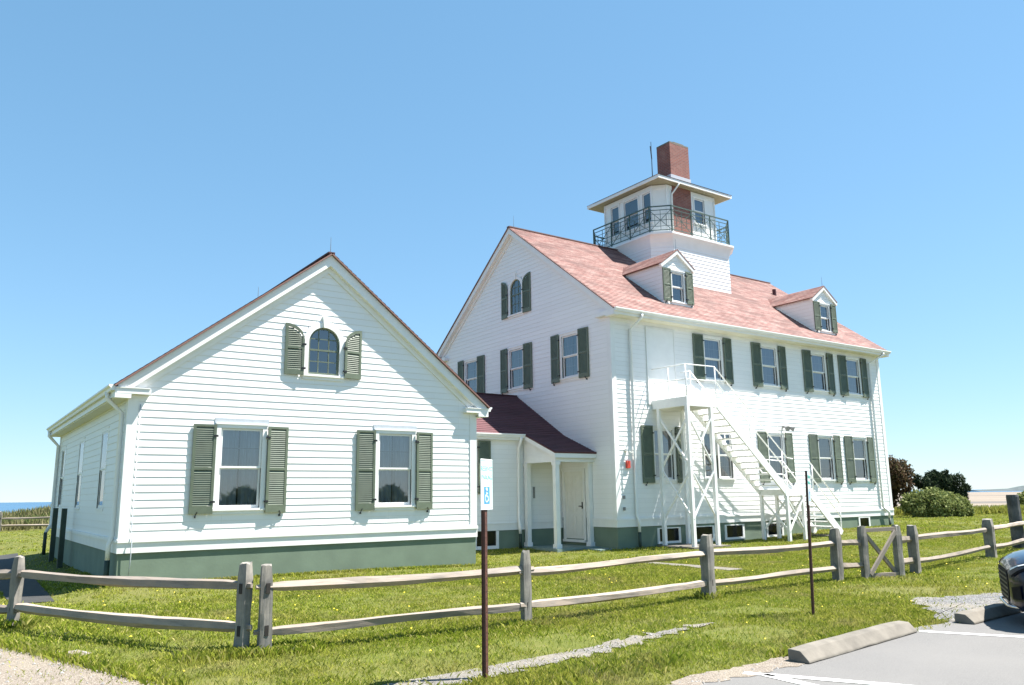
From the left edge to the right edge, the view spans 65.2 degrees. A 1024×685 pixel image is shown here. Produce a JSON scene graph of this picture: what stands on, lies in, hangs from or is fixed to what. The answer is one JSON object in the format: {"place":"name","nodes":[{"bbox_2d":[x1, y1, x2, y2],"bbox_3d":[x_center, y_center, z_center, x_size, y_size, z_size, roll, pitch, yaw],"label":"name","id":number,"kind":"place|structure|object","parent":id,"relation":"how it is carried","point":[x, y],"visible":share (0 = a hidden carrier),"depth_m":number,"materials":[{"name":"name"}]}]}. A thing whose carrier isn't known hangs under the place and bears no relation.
{"place":"outdoors","nodes":[
{"label":"outdoors","id":0,"kind":"place"},
{"bbox_2d":[1,502,50,530],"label":"dune grass","id":1,"kind":"structure","parent":0,"point":[17,521],"depth_m":47.31,"materials":[{"name":"green plant"}]},
{"bbox_2d":[0,553,53,602],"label":"side path","id":2,"kind":"structure","parent":0,"point":[33,591],"depth_m":16.37,"materials":[{"name":"grey concrete"}]},
{"bbox_2d":[0,648,156,684],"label":"gravel path","id":3,"kind":"structure","parent":0,"point":[30,666],"depth_m":7.59,"materials":[{"name":"beige gravel"}]},
{"bbox_2d":[0,489,1022,512],"bbox_3d":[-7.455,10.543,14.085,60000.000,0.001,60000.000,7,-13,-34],"label":"sea","id":4,"kind":"structure","parent":0,"point":[11,506],"depth_m":2250.57,"materials":[{"name":"liquid"}]},
{"bbox_2d":[0,492,1023,684],"bbox_3d":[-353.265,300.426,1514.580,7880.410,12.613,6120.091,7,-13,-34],"label":"lawn","id":5,"kind":"structure","parent":0,"point":[986,498],"depth_m":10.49,"materials":[{"name":"plant"}]},
{"bbox_2d":[0,511,49,531],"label":"rail fence","id":6,"kind":"object","parent":5,"relation":"on","point":[22,525],"visible":0.11,"depth_m":44.81,"materials":[{"name":"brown wood"}]},
{"bbox_2d":[48,508,58,561],"bbox_3d":[-12.759,5.439,22.279,0.120,1.640,0.120,7,-13,-34],"label":"side post","id":7,"kind":"object","parent":5,"relation":"on","point":[53,535],"visible":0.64,"depth_m":22.25,"materials":[{"name":"green wood"}]},
{"bbox_2d":[56,508,67,567],"bbox_3d":[-11.527,5.086,20.515,0.120,1.640,0.120,7,-13,-34],"label":"side post","id":8,"kind":"object","parent":5,"relation":"on","point":[62,538],"visible":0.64,"depth_m":20.48,"materials":[{"name":"green wood"}]},
{"bbox_2d":[0,555,252,649],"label":"rail fence","id":9,"kind":"object","parent":5,"relation":"on","point":[14,607],"visible":0.83,"depth_m":9.27,"materials":[{"name":"grey wood"}]},
{"bbox_2d":[42,244,491,587],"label":"house","id":10,"kind":"structure","parent":5,"relation":"on","point":[325,411],"depth_m":17.86,"materials":[{"name":"white wood"}]},
{"bbox_2d":[57,446,66,510],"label":"window","id":11,"kind":"structure","parent":10,"relation":"in","point":[63,460],"depth_m":23.89,"materials":[{"name":"white paint"}]},
{"bbox_2d":[73,437,84,511],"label":"window","id":12,"kind":"structure","parent":10,"relation":"in","point":[82,441],"depth_m":20.80,"materials":[{"name":"white paint"}]},
{"bbox_2d":[95,426,109,512],"bbox_3d":[-8.941,2.844,17.830,0.341,1.889,1.000,7,-13,-34],"label":"window","id":13,"kind":"structure","parent":10,"relation":"in","point":[105,431],"depth_m":18.02,"materials":[{"name":"white paint"}]},
{"bbox_2d":[212,418,268,514],"bbox_3d":[-5.804,2.625,17.004,1.140,1.986,0.390,7,-13,-34],"label":"window","id":14,"kind":"structure","parent":10,"relation":"in","point":[241,444],"depth_m":17.00,"materials":[{"name":"white paint"}]},
{"bbox_2d":[301,316,345,381],"bbox_3d":[-4.390,0.156,18.502,1.040,1.480,0.395,7,-13,-34],"label":"arched window","id":15,"kind":"structure","parent":10,"relation":"in","point":[324,349],"depth_m":18.56,"materials":[{"name":"white paint"}]},
{"bbox_2d":[373,424,416,510],"bbox_3d":[-2.843,2.974,19.041,1.140,1.986,0.390,7,-13,-34],"label":"window","id":16,"kind":"structure","parent":10,"relation":"in","point":[395,445],"depth_m":19.05,"materials":[{"name":"white paint"}]},
{"bbox_2d":[480,459,492,678],"bbox_3d":[-0.242,2.157,7.346,0.049,2.155,0.300,-5,-11,19],"label":"parking sign","id":17,"kind":"object","parent":5,"relation":"on","point":[486,489],"visible":1,"depth_m":7.37,"materials":[{"name":"metal"}]},
{"bbox_2d":[0,593,997,684],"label":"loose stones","id":18,"kind":"object","parent":5,"relation":"on","point":[475,674],"visible":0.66,"depth_m":7.75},
{"bbox_2d":[2,561,998,670],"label":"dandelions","id":19,"kind":"object","parent":5,"relation":"on","point":[558,595],"visible":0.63,"depth_m":11.56,"materials":[{"name":"yellow plant"}]},
{"bbox_2d":[476,392,617,552],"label":"link building","id":20,"kind":"structure","parent":5,"relation":"on","point":[526,449],"depth_m":25.54,"materials":[{"name":"white"}]},
{"bbox_2d":[476,531,498,549],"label":"basement window","id":21,"kind":"structure","parent":20,"relation":"in","point":[492,536],"depth_m":24.77,"materials":[{"name":"white paint"}]},
{"bbox_2d":[384,622,712,684],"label":"worn strip","id":22,"kind":"object","parent":5,"relation":"on","point":[463,675],"visible":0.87,"depth_m":7.88,"materials":[{"name":"grey gravel"}]},
{"bbox_2d":[253,528,862,653],"bbox_3d":[1.998,3.481,11.672,11.474,1.239,0.434,7,-13,-36],"label":"rail fence","id":23,"kind":"object","parent":5,"relation":"on","point":[265,631],"visible":0.91,"depth_m":10.13,"materials":[{"name":"grey wood"}]},
{"bbox_2d":[436,141,893,548],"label":"house","id":24,"kind":"structure","parent":5,"relation":"on","point":[575,340],"depth_m":29.16,"materials":[{"name":"white wood"}]},
{"bbox_2d":[464,357,476,391],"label":"window","id":25,"kind":"structure","parent":24,"relation":"in","point":[470,365],"depth_m":32.32,"materials":[{"name":"glass"}]},
{"bbox_2d":[507,272,523,318],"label":"arched window","id":26,"kind":"structure","parent":24,"relation":"in","point":[515,285],"depth_m":30.28,"materials":[{"name":"white paint"}]},
{"bbox_2d":[507,344,524,392],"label":"window","id":27,"kind":"structure","parent":24,"relation":"in","point":[515,354],"depth_m":29.76,"materials":[{"name":"glass"}]},
{"bbox_2d":[559,330,579,381],"bbox_3d":[2.062,0.477,27.087,0.390,1.661,1.090,7,-13,-34],"label":"window","id":28,"kind":"structure","parent":24,"relation":"in","point":[568,342],"depth_m":27.24,"materials":[{"name":"white paint"}]},
{"bbox_2d":[562,468,586,542],"bbox_3d":[2.012,5.283,26.044,0.080,2.330,1.140,7,-13,-34],"label":"porch door","id":29,"kind":"structure","parent":24,"relation":"in","point":[573,480],"depth_m":26.05,"materials":[{"name":"paint"}]},
{"bbox_2d":[609,203,619,239],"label":"window","id":30,"kind":"structure","parent":24,"relation":"in","point":[614,210],"depth_m":34.95,"materials":[{"name":"glass"}]},
{"bbox_2d":[622,195,640,235],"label":"window","id":31,"kind":"structure","parent":24,"relation":"in","point":[631,205],"depth_m":34.22,"materials":[{"name":"white paint"}]},
{"bbox_2d":[641,189,653,227],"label":"window","id":32,"kind":"structure","parent":24,"relation":"in","point":[645,196],"depth_m":33.37,"materials":[{"name":"white paint"}]},
{"bbox_2d":[645,326,677,404],"bbox_3d":[4.945,0.793,26.503,1.340,2.585,0.045,7,-13,-34],"label":"landing door","id":33,"kind":"structure","parent":24,"relation":"in","point":[660,343],"depth_m":26.49,"materials":[{"name":"white paint"}]},
{"bbox_2d":[653,426,677,482],"bbox_3d":[4.841,3.651,26.040,1.090,1.821,0.390,7,-13,-34],"label":"window","id":34,"kind":"structure","parent":24,"relation":"in","point":[670,470],"depth_m":26.10,"materials":[{"name":"white paint"}]},
{"bbox_2d":[657,527,681,543],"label":"basement window","id":35,"kind":"structure","parent":24,"relation":"in","point":[673,533],"depth_m":25.55,"materials":[{"name":"white paint"}]},
{"bbox_2d":[670,269,686,306],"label":"window","id":36,"kind":"structure","parent":24,"relation":"in","point":[677,277],"depth_m":28.56,"materials":[{"name":"white paint"}]},
{"bbox_2d":[692,196,707,227],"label":"window","id":37,"kind":"structure","parent":24,"relation":"in","point":[698,203],"depth_m":34.05,"materials":[{"name":"white paint"}]},
{"bbox_2d":[696,525,714,541],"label":"basement window","id":38,"kind":"structure","parent":24,"relation":"in","point":[700,530],"depth_m":26.47,"materials":[{"name":"white paint"}]},
{"bbox_2d":[701,430,721,481],"bbox_3d":[6.678,3.879,27.302,0.800,1.717,0.390,7,-13,-34],"label":"window","id":39,"kind":"structure","parent":24,"relation":"in","point":[706,441],"depth_m":27.28,"materials":[{"name":"white paint"}]},
{"bbox_2d":[703,335,724,383],"bbox_3d":[6.951,0.615,28.151,1.090,1.641,0.390,7,-13,-34],"label":"window","id":40,"kind":"structure","parent":24,"relation":"in","point":[713,350],"depth_m":28.21,"materials":[{"name":"white paint"}]},
{"bbox_2d":[718,431,735,481],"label":"window","id":41,"kind":"structure","parent":24,"relation":"in","point":[727,474],"depth_m":27.70,"materials":[{"name":"white paint"}]},
{"bbox_2d":[724,524,744,539],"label":"basement window","id":42,"kind":"structure","parent":24,"relation":"in","point":[733,531],"depth_m":27.26,"materials":[{"name":"white paint"}]},
{"bbox_2d":[760,343,780,388],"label":"window","id":43,"kind":"structure","parent":24,"relation":"in","point":[769,355],"depth_m":29.96,"materials":[{"name":"white paint"}]},
{"bbox_2d":[766,522,783,536],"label":"basement window","id":44,"kind":"structure","parent":24,"relation":"in","point":[771,531],"depth_m":28.41,"materials":[{"name":"white paint"}]},
{"bbox_2d":[767,432,786,482],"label":"window","id":45,"kind":"structure","parent":24,"relation":"in","point":[778,437],"depth_m":29.37,"materials":[{"name":"white paint"}]},
{"bbox_2d":[811,351,829,393],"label":"window","id":46,"kind":"structure","parent":24,"relation":"in","point":[818,359],"depth_m":31.67,"materials":[{"name":"glass"}]},
{"bbox_2d":[820,303,832,334],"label":"window","id":47,"kind":"structure","parent":24,"relation":"in","point":[824,308],"depth_m":33.00,"materials":[{"name":"white paint"}]},
{"bbox_2d":[818,435,836,482],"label":"window","id":48,"kind":"structure","parent":24,"relation":"in","point":[826,450],"depth_m":31.04,"materials":[{"name":"white paint"}]},
{"bbox_2d":[846,356,863,397],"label":"window","id":49,"kind":"structure","parent":24,"relation":"in","point":[853,364],"depth_m":33.01,"materials":[{"name":"glass"}]},
{"bbox_2d":[852,436,870,482],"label":"window","id":50,"kind":"structure","parent":24,"relation":"in","point":[859,445],"depth_m":32.35,"materials":[{"name":"white paint"}]},
{"bbox_2d":[858,517,870,525],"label":"basement window","id":51,"kind":"structure","parent":24,"relation":"in","point":[863,521],"depth_m":31.65,"materials":[{"name":"white paint"}]},
{"bbox_2d":[650,562,739,569],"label":"stepping path","id":52,"kind":"structure","parent":5,"relation":"on","point":[722,568],"depth_m":18.13,"materials":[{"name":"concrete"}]},
{"bbox_2d":[666,656,804,684],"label":"gravel edge","id":53,"kind":"object","parent":5,"relation":"on","point":[721,675],"visible":0.93,"depth_m":7.25,"materials":[{"name":"beige gravel"}]},
{"bbox_2d":[651,363,844,548],"bbox_3d":[8.141,4.050,27.078,8.000,6.019,1.670,7,-13,-34],"label":"fire escape stair","id":54,"kind":"object","parent":5,"relation":"on","point":[686,404],"visible":0.94,"depth_m":25.98,"materials":[{"name":"paint"}]},
{"bbox_2d":[805,470,814,614],"bbox_3d":[4.036,2.793,10.827,0.106,2.106,0.307,-6,-12,25],"label":"parking sign","id":55,"kind":"object","parent":5,"relation":"on","point":[808,490],"visible":0.98,"depth_m":10.82,"materials":[{"name":"black metal"}]},
{"bbox_2d":[857,524,905,579],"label":"fence gate","id":56,"kind":"structure","parent":5,"relation":"on","point":[864,538],"depth_m":15.14,"materials":[{"name":"grey wood"}]},
{"bbox_2d":[888,455,915,507],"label":"russet tree","id":57,"kind":"object","parent":5,"relation":"on","point":[900,470],"visible":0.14,"depth_m":49.46,"materials":[{"name":"red plant"}]},
{"bbox_2d":[899,485,974,516],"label":"pale bush","id":58,"kind":"object","parent":5,"relation":"on","point":[934,501],"visible":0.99,"depth_m":48.20,"materials":[{"name":"green plant"}]},
{"bbox_2d":[912,469,971,499],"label":"dark pine","id":59,"kind":"object","parent":5,"relation":"on","point":[944,480],"visible":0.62,"depth_m":51.64,"materials":[{"name":"green plant"}]},
{"bbox_2d":[893,518,1023,573],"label":"rail fence","id":60,"kind":"object","parent":5,"relation":"on","point":[914,560],"visible":0.91,"depth_m":17.57,"materials":[{"name":"grey wood"}]},
{"bbox_2d":[893,504,1023,515],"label":"yellow weeds","id":61,"kind":"object","parent":5,"relation":"on","point":[994,509],"visible":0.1,"depth_m":52.42,"materials":[{"name":"green plant"}]},
{"bbox_2d":[912,593,1005,620],"bbox_3d":[7.139,3.792,11.853,5.066,0.002,1.638,7,-13,-34],"label":"gravel patch","id":62,"kind":"object","parent":5,"relation":"on","point":[984,600],"visible":0.59,"depth_m":11.53,"materials":[{"name":"grey gravel"}]},
{"bbox_2d":[1006,495,1023,548],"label":"wooden pile","id":63,"kind":"object","parent":5,"relation":"on","point":[1014,512],"visible":0.75,"depth_m":21.92,"materials":[{"name":"grey wood"}]},
{"bbox_2d":[1017,491,1023,504],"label":"shrub","id":64,"kind":"object","parent":5,"relation":"on","point":[1021,497],"visible":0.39,"depth_m":58.41,"materials":[{"name":"green plant"}]},
{"bbox_2d":[0,0,1023,502],"label":"sky","id":65,"kind":"structure","parent":0,"point":[164,163],"materials":[{"name":"blue"}]},
{"bbox_2d":[703,612,1023,684],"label":"parking lot","id":66,"kind":"structure","parent":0,"point":[925,658],"depth_m":7.60,"materials":[{"name":"grey asphalt"}]},
{"bbox_2d":[762,674,816,684],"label":"stall line","id":67,"kind":"object","parent":66,"relation":"on","point":[790,680],"visible":1,"depth_m":6.89,"materials":[{"name":"paint"}]},
{"bbox_2d":[742,672,904,684],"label":"stall line","id":68,"kind":"object","parent":66,"relation":"on","point":[827,679],"visible":1,"depth_m":6.92,"materials":[{"name":"paint"}]},
{"bbox_2d":[788,621,916,663],"bbox_3d":[3.645,3.128,8.442,2.457,0.126,0.227,9,-14,-41],"label":"wheel stop","id":69,"kind":"object","parent":66,"relation":"on","point":[822,649],"visible":1,"depth_m":8.21,"materials":[{"name":"concrete"}]},
{"bbox_2d":[919,630,1023,636],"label":"stall line","id":70,"kind":"object","parent":66,"relation":"on","point":[971,633],"visible":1,"depth_m":9.02,"materials":[{"name":"paint"}]},
{"bbox_2d":[954,601,1021,624],"bbox_3d":[6.423,3.478,10.468,2.395,0.125,0.227,8,-14,-38],"label":"wheel stop","id":71,"kind":"object","parent":66,"relation":"on","point":[973,616],"visible":0.81,"depth_m":9.98,"materials":[{"name":"concrete"}]},
{"bbox_2d":[998,549,1023,611],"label":"parked car","id":72,"kind":"object","parent":66,"relation":"on","point":[1011,571],"visible":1,"depth_m":9.57,"materials":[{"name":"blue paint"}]},
{"bbox_2d":[972,486,1023,490],"bbox_3d":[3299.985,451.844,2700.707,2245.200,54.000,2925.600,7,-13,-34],"label":"headland","id":73,"kind":"structure","parent":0,"point":[1019,488],"depth_m":3016.07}
]}

